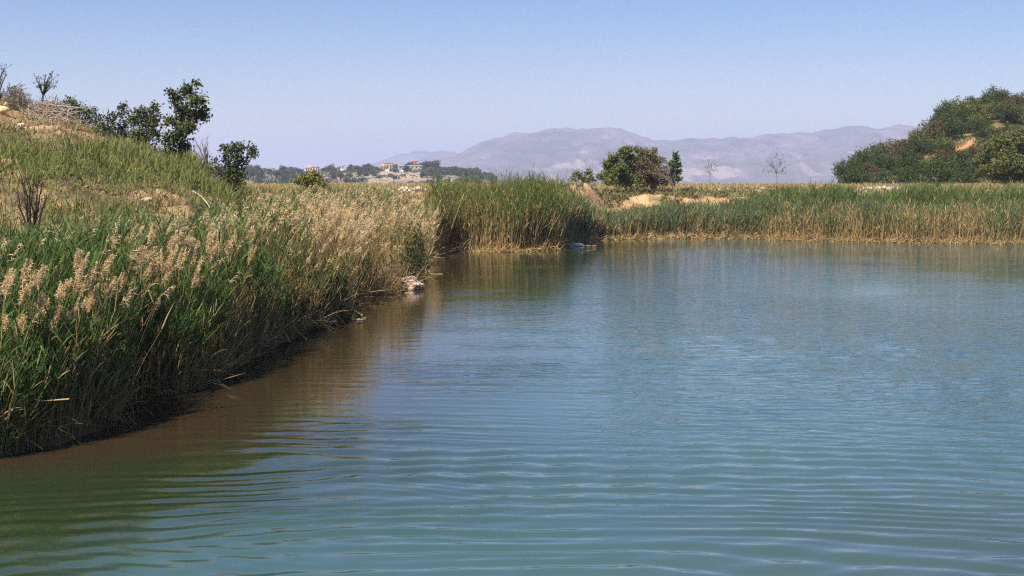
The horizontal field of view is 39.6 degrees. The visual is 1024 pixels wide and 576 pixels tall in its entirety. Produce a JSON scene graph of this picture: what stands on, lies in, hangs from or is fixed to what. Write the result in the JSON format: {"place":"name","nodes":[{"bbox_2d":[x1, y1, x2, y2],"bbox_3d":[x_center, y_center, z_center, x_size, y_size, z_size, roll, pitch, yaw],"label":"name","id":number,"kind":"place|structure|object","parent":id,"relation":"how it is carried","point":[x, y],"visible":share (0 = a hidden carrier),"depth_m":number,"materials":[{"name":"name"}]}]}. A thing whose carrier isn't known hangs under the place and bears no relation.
{"place":"outdoors","nodes":[
{"label":"outdoors","id":0,"kind":"place"},
{"bbox_2d":[371,150,458,168],"bbox_3d":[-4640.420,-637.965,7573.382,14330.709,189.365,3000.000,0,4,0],"label":"distant ridge","id":1,"kind":"structure","parent":0,"point":[400,159],"depth_m":7380.65,"materials":[{"name":"grey stone"}]},
{"bbox_2d":[0,238,1023,575],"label":"water","id":2,"kind":"structure","parent":0,"point":[724,406],"depth_m":17.71,"materials":[{"name":"blue liquid"}]},
{"bbox_2d":[0,98,1023,454],"bbox_3d":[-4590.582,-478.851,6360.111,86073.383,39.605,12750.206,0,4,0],"label":"ground","id":3,"kind":"structure","parent":0,"point":[406,178],"depth_m":42.09,"materials":[{"name":"beige soil"}]},
{"bbox_2d":[0,64,11,101],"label":"bare tree","id":4,"kind":"object","parent":3,"relation":"on","point":[3,69],"visible":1,"depth_m":49.71,"materials":[{"name":"brown plant"}]},
{"bbox_2d":[2,314,9,361],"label":"plumed reed","id":5,"kind":"object","parent":3,"relation":"on","point":[7,322],"visible":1,"depth_m":16.48,"materials":[{"name":"beige plant"}]},
{"bbox_2d":[0,269,12,357],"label":"plumed reed","id":6,"kind":"object","parent":3,"relation":"on","point":[7,277],"visible":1,"depth_m":16.37,"materials":[{"name":"beige plant"}]},
{"bbox_2d":[0,269,15,359],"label":"plumed reed","id":7,"kind":"object","parent":3,"relation":"on","point":[13,278],"visible":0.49,"depth_m":16.59,"materials":[{"name":"beige plant"}]},
{"bbox_2d":[0,82,37,113],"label":"bush","id":8,"kind":"object","parent":3,"relation":"on","point":[22,101],"visible":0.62,"depth_m":51.37,"materials":[{"name":"brown plant"}]},
{"bbox_2d":[12,282,31,352],"bbox_3d":[-5.781,0.903,16.681,0.363,1.960,0.135,1,5,16],"label":"plumed reed","id":9,"kind":"object","parent":3,"relation":"on","point":[22,295],"visible":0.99,"depth_m":16.59,"materials":[{"name":"beige plant"}]},
{"bbox_2d":[18,259,33,318],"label":"plumed reed","id":10,"kind":"object","parent":3,"relation":"on","point":[27,270],"visible":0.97,"depth_m":16.70,"materials":[{"name":"beige plant"}]},
{"bbox_2d":[12,167,49,229],"bbox_3d":[-8.895,-1.547,26.177,0.602,1.376,1.219,-2,5,-27],"label":"charred bush","id":11,"kind":"object","parent":3,"relation":"on","point":[35,213],"visible":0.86,"depth_m":26.10,"materials":[{"name":"black plant"}]},
{"bbox_2d":[26,269,40,341],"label":"plumed reed","id":12,"kind":"object","parent":3,"relation":"on","point":[33,284],"visible":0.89,"depth_m":16.88,"materials":[{"name":"beige plant"}]},
{"bbox_2d":[34,264,47,320],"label":"plumed reed","id":13,"kind":"object","parent":3,"relation":"on","point":[42,278],"visible":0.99,"depth_m":16.99,"materials":[{"name":"beige plant"}]},
{"bbox_2d":[36,291,48,328],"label":"plumed reed","id":14,"kind":"object","parent":3,"relation":"on","point":[43,301],"visible":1,"depth_m":16.98,"materials":[{"name":"beige plant"}]},
{"bbox_2d":[33,71,58,100],"bbox_3d":[-16.940,-6.921,51.530,1.015,1.912,0.702,0,4,0],"label":"pruned tree","id":15,"kind":"object","parent":3,"relation":"on","point":[46,84],"visible":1,"depth_m":51.55,"materials":[{"name":"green plant"}]},
{"bbox_2d":[48,312,63,334],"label":"plumed reed","id":16,"kind":"object","parent":3,"relation":"on","point":[55,320],"visible":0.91,"depth_m":17.04,"materials":[{"name":"beige plant"}]},
{"bbox_2d":[20,92,96,130],"bbox_3d":[-16.228,-5.973,50.213,3.445,1.842,4.484,0,4,0],"label":"brush pile","id":17,"kind":"object","parent":3,"relation":"on","point":[48,111],"visible":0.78,"depth_m":49.48,"materials":[{"name":"brown plant"}]},
{"bbox_2d":[54,281,65,306],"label":"plumed reed","id":18,"kind":"object","parent":3,"relation":"on","point":[60,291],"visible":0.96,"depth_m":17.28,"materials":[{"name":"beige plant"}]},
{"bbox_2d":[59,279,71,335],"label":"plumed reed","id":19,"kind":"object","parent":3,"relation":"on","point":[65,286],"visible":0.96,"depth_m":17.41,"materials":[{"name":"beige plant"}]},
{"bbox_2d":[72,270,83,302],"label":"plumed reed","id":20,"kind":"object","parent":3,"relation":"on","point":[75,282],"visible":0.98,"depth_m":17.58,"materials":[{"name":"beige plant"}]},
{"bbox_2d":[73,247,83,294],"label":"plumed reed","id":21,"kind":"object","parent":3,"relation":"on","point":[77,257],"visible":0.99,"depth_m":17.89,"materials":[{"name":"beige plant"}]},
{"bbox_2d":[58,94,100,124],"bbox_3d":[-16.706,-6.753,54.779,1.756,1.413,1.182,-2,5,-24],"label":"oak bush","id":22,"kind":"object","parent":3,"relation":"on","point":[73,102],"visible":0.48,"depth_m":54.59,"materials":[{"name":"green plant"}]},
{"bbox_2d":[73,276,86,303],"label":"plumed reed","id":23,"kind":"object","parent":3,"relation":"on","point":[84,280],"visible":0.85,"depth_m":17.58,"materials":[{"name":"beige plant"}]},
{"bbox_2d":[73,252,90,290],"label":"plumed reed","id":24,"kind":"object","parent":3,"relation":"on","point":[81,267],"visible":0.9,"depth_m":17.84,"materials":[{"name":"beige plant"}]},
{"bbox_2d":[85,261,97,414],"bbox_3d":[-5.353,0.697,18.073,0.336,2.089,0.156,4,6,45],"label":"plumed reed","id":25,"kind":"object","parent":3,"relation":"on","point":[91,274],"visible":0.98,"depth_m":17.95,"materials":[{"name":"beige plant"}]},
{"bbox_2d":[87,283,99,403],"bbox_3d":[-5.345,0.828,18.247,0.152,1.796,0.194,1,5,14],"label":"plumed reed","id":26,"kind":"object","parent":3,"relation":"on","point":[95,293],"visible":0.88,"depth_m":18.18,"materials":[{"name":"beige plant"}]},
{"bbox_2d":[84,106,114,136],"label":"oak bush","id":27,"kind":"object","parent":3,"relation":"on","point":[103,126],"visible":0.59,"depth_m":52.63,"materials":[{"name":"green plant"}]},
{"bbox_2d":[94,252,113,333],"bbox_3d":[-5.270,0.631,18.297,0.363,2.181,0.135,-2,5,-27],"label":"plumed reed","id":28,"kind":"object","parent":3,"relation":"on","point":[107,265],"visible":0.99,"depth_m":18.25,"materials":[{"name":"beige plant"}]},
{"bbox_2d":[96,276,117,408],"bbox_3d":[-5.217,0.796,18.307,0.336,1.921,0.156,0,4,-5],"label":"plumed reed","id":29,"kind":"object","parent":3,"relation":"on","point":[111,290],"visible":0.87,"depth_m":18.24,"materials":[{"name":"beige plant"}]},
{"bbox_2d":[104,100,134,140],"bbox_3d":[-14.842,-6.103,53.633,1.442,1.969,1.127,-3,6,-38],"label":"oak bush","id":30,"kind":"object","parent":3,"relation":"on","point":[122,106],"visible":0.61,"depth_m":53.51,"materials":[{"name":"green plant"}]},
{"bbox_2d":[0,90,276,245],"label":"green hill grass","id":31,"kind":"structure","parent":3,"relation":"on","point":[121,151],"depth_m":38.24,"materials":[{"name":"green plant"}]},
{"bbox_2d":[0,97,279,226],"bbox_3d":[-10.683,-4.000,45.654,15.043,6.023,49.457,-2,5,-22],"label":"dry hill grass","id":32,"kind":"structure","parent":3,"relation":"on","point":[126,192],"depth_m":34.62,"materials":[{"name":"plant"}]},
{"bbox_2d":[124,99,164,149],"bbox_3d":[-13.666,-5.847,52.818,1.662,2.330,1.348,0,4,0],"label":"oak tree","id":33,"kind":"object","parent":3,"relation":"on","point":[151,120],"visible":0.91,"depth_m":52.65,"materials":[{"name":"green plant"}]},
{"bbox_2d":[166,230,176,299],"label":"plumed reed","id":34,"kind":"object","parent":3,"relation":"on","point":[172,244],"visible":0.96,"depth_m":21.50,"materials":[{"name":"beige plant"}]},
{"bbox_2d":[167,245,176,297],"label":"plumed reed","id":35,"kind":"object","parent":3,"relation":"on","point":[171,257],"visible":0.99,"depth_m":21.09,"materials":[{"name":"beige plant"}]},
{"bbox_2d":[176,248,186,303],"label":"plumed reed","id":36,"kind":"object","parent":3,"relation":"on","point":[180,259],"visible":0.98,"depth_m":21.48,"materials":[{"name":"beige plant"}]},
{"bbox_2d":[155,78,212,156],"bbox_3d":[-11.907,-5.978,51.586,2.059,3.334,1.580,0,4,0],"label":"oak tree","id":37,"kind":"object","parent":3,"relation":"on","point":[183,124],"visible":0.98,"depth_m":51.56,"materials":[{"name":"green plant"}]},
{"bbox_2d":[185,246,196,303],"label":"plumed reed","id":38,"kind":"object","parent":3,"relation":"on","point":[191,255],"visible":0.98,"depth_m":21.89,"materials":[{"name":"beige plant"}]},
{"bbox_2d":[187,270,199,311],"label":"plumed reed","id":39,"kind":"object","parent":3,"relation":"on","point":[194,281],"visible":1,"depth_m":21.67,"materials":[{"name":"beige plant"}]},
{"bbox_2d":[189,135,211,171],"bbox_3d":[-10.919,-4.463,49.778,0.894,1.914,0.544,0,4,0],"label":"dead sapling","id":40,"kind":"object","parent":3,"relation":"on","point":[206,157],"visible":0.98,"depth_m":49.77,"materials":[{"name":"wood"}]},
{"bbox_2d":[205,227,215,269],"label":"plumed reed","id":41,"kind":"object","parent":3,"relation":"on","point":[211,242],"visible":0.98,"depth_m":22.55,"materials":[{"name":"beige plant"}]},
{"bbox_2d":[204,242,219,283],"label":"plumed reed","id":42,"kind":"object","parent":3,"relation":"on","point":[212,250],"visible":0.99,"depth_m":22.16,"materials":[{"name":"beige plant"}]},
{"bbox_2d":[204,156,229,185],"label":"thorn bush","id":43,"kind":"object","parent":3,"relation":"on","point":[215,159],"visible":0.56,"depth_m":49.78,"materials":[{"name":"green plant"}]},
{"bbox_2d":[0,184,444,456],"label":"green reeds","id":44,"kind":"object","parent":3,"relation":"on","point":[182,320],"visible":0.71,"depth_m":20.49,"materials":[{"name":"green plant"}]},
{"bbox_2d":[0,238,447,454],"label":"broken straw","id":45,"kind":"object","parent":3,"relation":"on","point":[392,289],"visible":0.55,"depth_m":26.05,"materials":[{"name":"brown plant"}]},
{"bbox_2d":[0,183,448,455],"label":"dry reeds","id":46,"kind":"object","parent":3,"relation":"on","point":[321,242],"visible":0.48,"depth_m":23.36,"materials":[{"name":"beige plant"}]},
{"bbox_2d":[0,183,447,327],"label":"reed plumes","id":47,"kind":"object","parent":46,"relation":"attached to","point":[366,223],"visible":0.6,"depth_m":32.50,"materials":[{"name":"beige plant"}]},
{"bbox_2d":[217,140,259,191],"bbox_3d":[-9.569,-4.096,49.838,1.505,2.220,1.012,-1,5,-14],"label":"oak sapling","id":48,"kind":"object","parent":3,"relation":"on","point":[233,168],"visible":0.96,"depth_m":49.69,"materials":[{"name":"green plant"}]},
{"bbox_2d":[75,221,431,423],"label":"leafy undergrowth","id":49,"kind":"object","parent":3,"relation":"on","point":[414,255],"visible":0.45,"depth_m":31.34,"materials":[{"name":"green plant"}]},
{"bbox_2d":[265,169,287,177],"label":"village tree","id":50,"kind":"object","parent":3,"relation":"on","point":[276,173],"visible":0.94,"depth_m":786.43,"materials":[{"name":"green plant"}]},
{"bbox_2d":[289,170,331,189],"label":"broom bush","id":51,"kind":"object","parent":3,"relation":"on","point":[315,180],"visible":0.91,"depth_m":83.78,"materials":[{"name":"green plant"}]},
{"bbox_2d":[240,168,488,183],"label":"village scrub","id":52,"kind":"object","parent":3,"relation":"on","point":[353,171],"visible":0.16,"depth_m":817.56,"materials":[{"name":"green plant"}]},
{"bbox_2d":[398,165,421,170],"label":"house","id":53,"kind":"structure","parent":3,"relation":"on","point":[413,167],"depth_m":876.34,"materials":[{"name":"white paint"}]},
{"bbox_2d":[401,275,423,289],"bbox_3d":[-2.956,-0.054,41.318,0.788,0.599,0.888,-4,6,-42],"label":"boulder","id":54,"kind":"object","parent":3,"relation":"on","point":[417,285],"visible":0.56,"depth_m":41.02,"materials":[{"name":"beige stone"}]},
{"bbox_2d":[568,167,604,184],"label":"bush","id":55,"kind":"object","parent":3,"relation":"on","point":[585,179],"visible":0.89,"depth_m":83.82,"materials":[{"name":"green plant"}]},
{"bbox_2d":[598,144,646,191],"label":"fig tree","id":56,"kind":"object","parent":3,"relation":"on","point":[615,166],"visible":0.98,"depth_m":85.52,"materials":[{"name":"green plant"}]},
{"bbox_2d":[243,177,1023,212],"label":"plateau grass","id":57,"kind":"structure","parent":3,"relation":"on","point":[263,187],"depth_m":99.92,"materials":[{"name":"beige plant"}]},
{"bbox_2d":[630,147,670,191],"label":"fig tree","id":58,"kind":"object","parent":3,"relation":"on","point":[645,159],"visible":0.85,"depth_m":85.94,"materials":[{"name":"brown plant"}]},
{"bbox_2d":[644,153,676,204],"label":"leaning dead tree","id":59,"kind":"object","parent":3,"relation":"on","point":[666,178],"visible":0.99,"depth_m":79.64,"materials":[{"name":"wood"}]},
{"bbox_2d":[666,149,684,192],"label":"young tree","id":60,"kind":"object","parent":3,"relation":"on","point":[675,166],"visible":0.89,"depth_m":86.63,"materials":[{"name":"green plant"}]},
{"bbox_2d":[573,180,786,238],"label":"bank weeds","id":61,"kind":"object","parent":3,"relation":"on","point":[602,193],"visible":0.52,"depth_m":81.92,"materials":[{"name":"green plant"}]},
{"bbox_2d":[422,162,1023,257],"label":"green reeds","id":62,"kind":"object","parent":3,"relation":"on","point":[751,208],"visible":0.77,"depth_m":72.75,"materials":[{"name":"green plant"}]},
{"bbox_2d":[427,225,1023,266],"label":"straw rim","id":63,"kind":"object","parent":3,"relation":"on","point":[456,248],"visible":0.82,"depth_m":71.37,"materials":[{"name":"beige plant"}]},
{"bbox_2d":[762,149,786,188],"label":"thin sapling","id":64,"kind":"object","parent":3,"relation":"on","point":[776,170],"visible":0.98,"depth_m":91.64,"materials":[{"name":"grey plant"}]},
{"bbox_2d":[830,158,854,178],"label":"hill tree","id":65,"kind":"object","parent":3,"relation":"on","point":[841,163],"visible":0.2,"depth_m":179.26,"materials":[{"name":"green plant"}]},
{"bbox_2d":[833,159,864,180],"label":"shrub","id":66,"kind":"object","parent":3,"relation":"on","point":[843,171],"visible":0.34,"depth_m":156.32,"materials":[{"name":"green plant"}]},
{"bbox_2d":[839,167,862,184],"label":"shrub","id":67,"kind":"object","parent":3,"relation":"on","point":[847,178],"visible":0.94,"depth_m":149.84,"materials":[{"name":"green plant"}]},
{"bbox_2d":[854,171,873,183],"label":"shrub","id":68,"kind":"object","parent":3,"relation":"on","point":[864,178],"visible":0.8,"depth_m":150.14,"materials":[{"name":"green plant"}]},
{"bbox_2d":[848,147,880,171],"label":"shrub","id":69,"kind":"object","parent":3,"relation":"on","point":[862,157],"visible":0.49,"depth_m":172.60,"materials":[{"name":"green plant"}]},
{"bbox_2d":[864,163,882,181],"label":"shrub","id":70,"kind":"object","parent":3,"relation":"on","point":[872,170],"visible":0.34,"depth_m":156.75,"materials":[{"name":"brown plant"}]},
{"bbox_2d":[869,144,894,157],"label":"shrub","id":71,"kind":"object","parent":3,"relation":"on","point":[884,149],"visible":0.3,"depth_m":182.96,"materials":[{"name":"green plant"}]},
{"bbox_2d":[873,169,891,183],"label":"shrub","id":72,"kind":"object","parent":3,"relation":"on","point":[882,175],"visible":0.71,"depth_m":150.51,"materials":[{"name":"green plant"}]},
{"bbox_2d":[869,154,900,172],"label":"shrub","id":73,"kind":"object","parent":3,"relation":"on","point":[888,164],"visible":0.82,"depth_m":165.48,"materials":[{"name":"green plant"}]},
{"bbox_2d":[881,138,913,161],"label":"shrub","id":74,"kind":"object","parent":3,"relation":"on","point":[891,152],"visible":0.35,"depth_m":180.23,"materials":[{"name":"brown plant"}]},
{"bbox_2d":[894,165,922,183],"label":"shrub","id":75,"kind":"object","parent":3,"relation":"on","point":[904,174],"visible":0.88,"depth_m":147.12,"materials":[{"name":"green plant"}]},
{"bbox_2d":[896,148,921,167],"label":"shrub","id":76,"kind":"object","parent":3,"relation":"on","point":[906,158],"visible":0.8,"depth_m":166.56,"materials":[{"name":"green plant"}]},
{"bbox_2d":[901,135,936,156],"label":"shrub","id":77,"kind":"object","parent":3,"relation":"on","point":[916,146],"visible":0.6,"depth_m":178.29,"materials":[{"name":"green plant"}]},
{"bbox_2d":[905,157,932,181],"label":"shrub","id":78,"kind":"object","parent":3,"relation":"on","point":[918,167],"visible":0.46,"depth_m":153.77,"materials":[{"name":"green plant"}]},
{"bbox_2d":[907,128,930,143],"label":"shrub","id":79,"kind":"object","parent":3,"relation":"on","point":[920,134],"visible":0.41,"depth_m":189.34,"materials":[{"name":"green plant"}]},
{"bbox_2d":[837,107,1021,184],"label":"hill undergrowth","id":80,"kind":"object","parent":3,"relation":"on","point":[896,177],"visible":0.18,"depth_m":152.95,"materials":[{"name":"green plant"}]},
{"bbox_2d":[925,116,948,142],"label":"shrub","id":81,"kind":"object","parent":3,"relation":"on","point":[935,133],"visible":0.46,"depth_m":185.47,"materials":[{"name":"green plant"}]},
{"bbox_2d":[928,147,951,166],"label":"shrub","id":82,"kind":"object","parent":3,"relation":"on","point":[940,152],"visible":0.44,"depth_m":161.05,"materials":[{"name":"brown plant"}]},
{"bbox_2d":[928,140,954,154],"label":"shrub","id":83,"kind":"object","parent":3,"relation":"on","point":[943,145],"visible":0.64,"depth_m":169.39,"materials":[{"name":"green plant"}]},
{"bbox_2d":[925,156,958,183],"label":"shrub","id":84,"kind":"object","parent":3,"relation":"on","point":[939,172],"visible":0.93,"depth_m":146.86,"materials":[{"name":"green plant"}]},
{"bbox_2d":[928,111,956,123],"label":"shrub","id":85,"kind":"object","parent":3,"relation":"on","point":[940,114],"visible":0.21,"depth_m":193.03,"materials":[{"name":"green plant"}]},
{"bbox_2d":[932,98,957,118],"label":"shrub","id":86,"kind":"object","parent":3,"relation":"on","point":[946,108],"visible":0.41,"depth_m":198.44,"materials":[{"name":"green plant"}]},
{"bbox_2d":[930,135,961,150],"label":"shrub","id":87,"kind":"object","parent":3,"relation":"on","point":[946,142],"visible":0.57,"depth_m":170.70,"materials":[{"name":"green plant"}]},
{"bbox_2d":[931,155,970,172],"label":"shrub","id":88,"kind":"object","parent":3,"relation":"on","point":[955,165],"visible":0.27,"depth_m":152.96,"materials":[{"name":"green plant"}]},
{"bbox_2d":[937,116,967,138],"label":"shrub","id":89,"kind":"object","parent":3,"relation":"on","point":[951,127],"visible":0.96,"depth_m":180.75,"materials":[{"name":"green plant"}]},
{"bbox_2d":[936,145,972,164],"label":"shrub","id":90,"kind":"object","parent":3,"relation":"on","point":[958,155],"visible":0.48,"depth_m":158.15,"materials":[{"name":"green plant"}]},
{"bbox_2d":[948,99,972,117],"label":"shrub","id":91,"kind":"object","parent":3,"relation":"on","point":[959,106],"visible":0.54,"depth_m":195.63,"materials":[{"name":"green plant"}]},
{"bbox_2d":[952,171,974,183],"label":"shrub","id":92,"kind":"object","parent":3,"relation":"on","point":[968,178],"visible":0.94,"depth_m":147.40,"materials":[{"name":"green plant"}]},
{"bbox_2d":[957,107,975,122],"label":"shrub","id":93,"kind":"object","parent":3,"relation":"on","point":[969,114],"visible":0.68,"depth_m":188.71,"materials":[{"name":"green plant"}]},
{"bbox_2d":[955,156,983,181],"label":"shrub","id":94,"kind":"object","parent":3,"relation":"on","point":[966,168],"visible":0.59,"depth_m":150.80,"materials":[{"name":"green plant"}]},
{"bbox_2d":[964,117,991,135],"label":"shrub","id":95,"kind":"object","parent":3,"relation":"on","point":[976,124],"visible":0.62,"depth_m":180.21,"materials":[{"name":"green plant"}]},
{"bbox_2d":[964,98,997,114],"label":"shrub","id":96,"kind":"object","parent":3,"relation":"on","point":[973,107],"visible":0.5,"depth_m":190.74,"materials":[{"name":"green plant"}]},
{"bbox_2d":[967,108,995,122],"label":"shrub","id":97,"kind":"object","parent":3,"relation":"on","point":[987,116],"visible":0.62,"depth_m":186.20,"materials":[{"name":"green plant"}]},
{"bbox_2d":[974,123,994,142],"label":"shrub","id":98,"kind":"object","parent":3,"relation":"on","point":[983,133],"visible":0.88,"depth_m":174.94,"materials":[{"name":"green plant"}]},
{"bbox_2d":[978,86,1013,101],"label":"shrub","id":99,"kind":"object","parent":3,"relation":"on","point":[1000,93],"visible":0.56,"depth_m":196.55,"materials":[{"name":"green plant"}]},
{"bbox_2d":[969,128,1023,184],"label":"broad tree","id":100,"kind":"object","parent":3,"relation":"on","point":[1009,160],"visible":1,"depth_m":119.31,"materials":[{"name":"green plant"}]},
{"bbox_2d":[990,103,1020,124],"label":"shrub","id":101,"kind":"object","parent":3,"relation":"on","point":[1008,114],"visible":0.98,"depth_m":185.53,"materials":[{"name":"green plant"}]},
{"bbox_2d":[1005,105,1023,123],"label":"shrub","id":102,"kind":"object","parent":3,"relation":"on","point":[1017,114],"visible":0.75,"depth_m":186.31,"materials":[{"name":"green plant"}]},
{"bbox_2d":[0,0,1023,171],"label":"sky","id":103,"kind":"structure","parent":0,"point":[316,83],"materials":[{"name":"blue"}]},
{"bbox_2d":[403,124,920,183],"bbox_3d":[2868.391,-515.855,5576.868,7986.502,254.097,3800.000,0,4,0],"label":"mountains","id":104,"kind":"structure","parent":0,"point":[813,156],"depth_m":4908.30,"materials":[{"name":"grey stone"}]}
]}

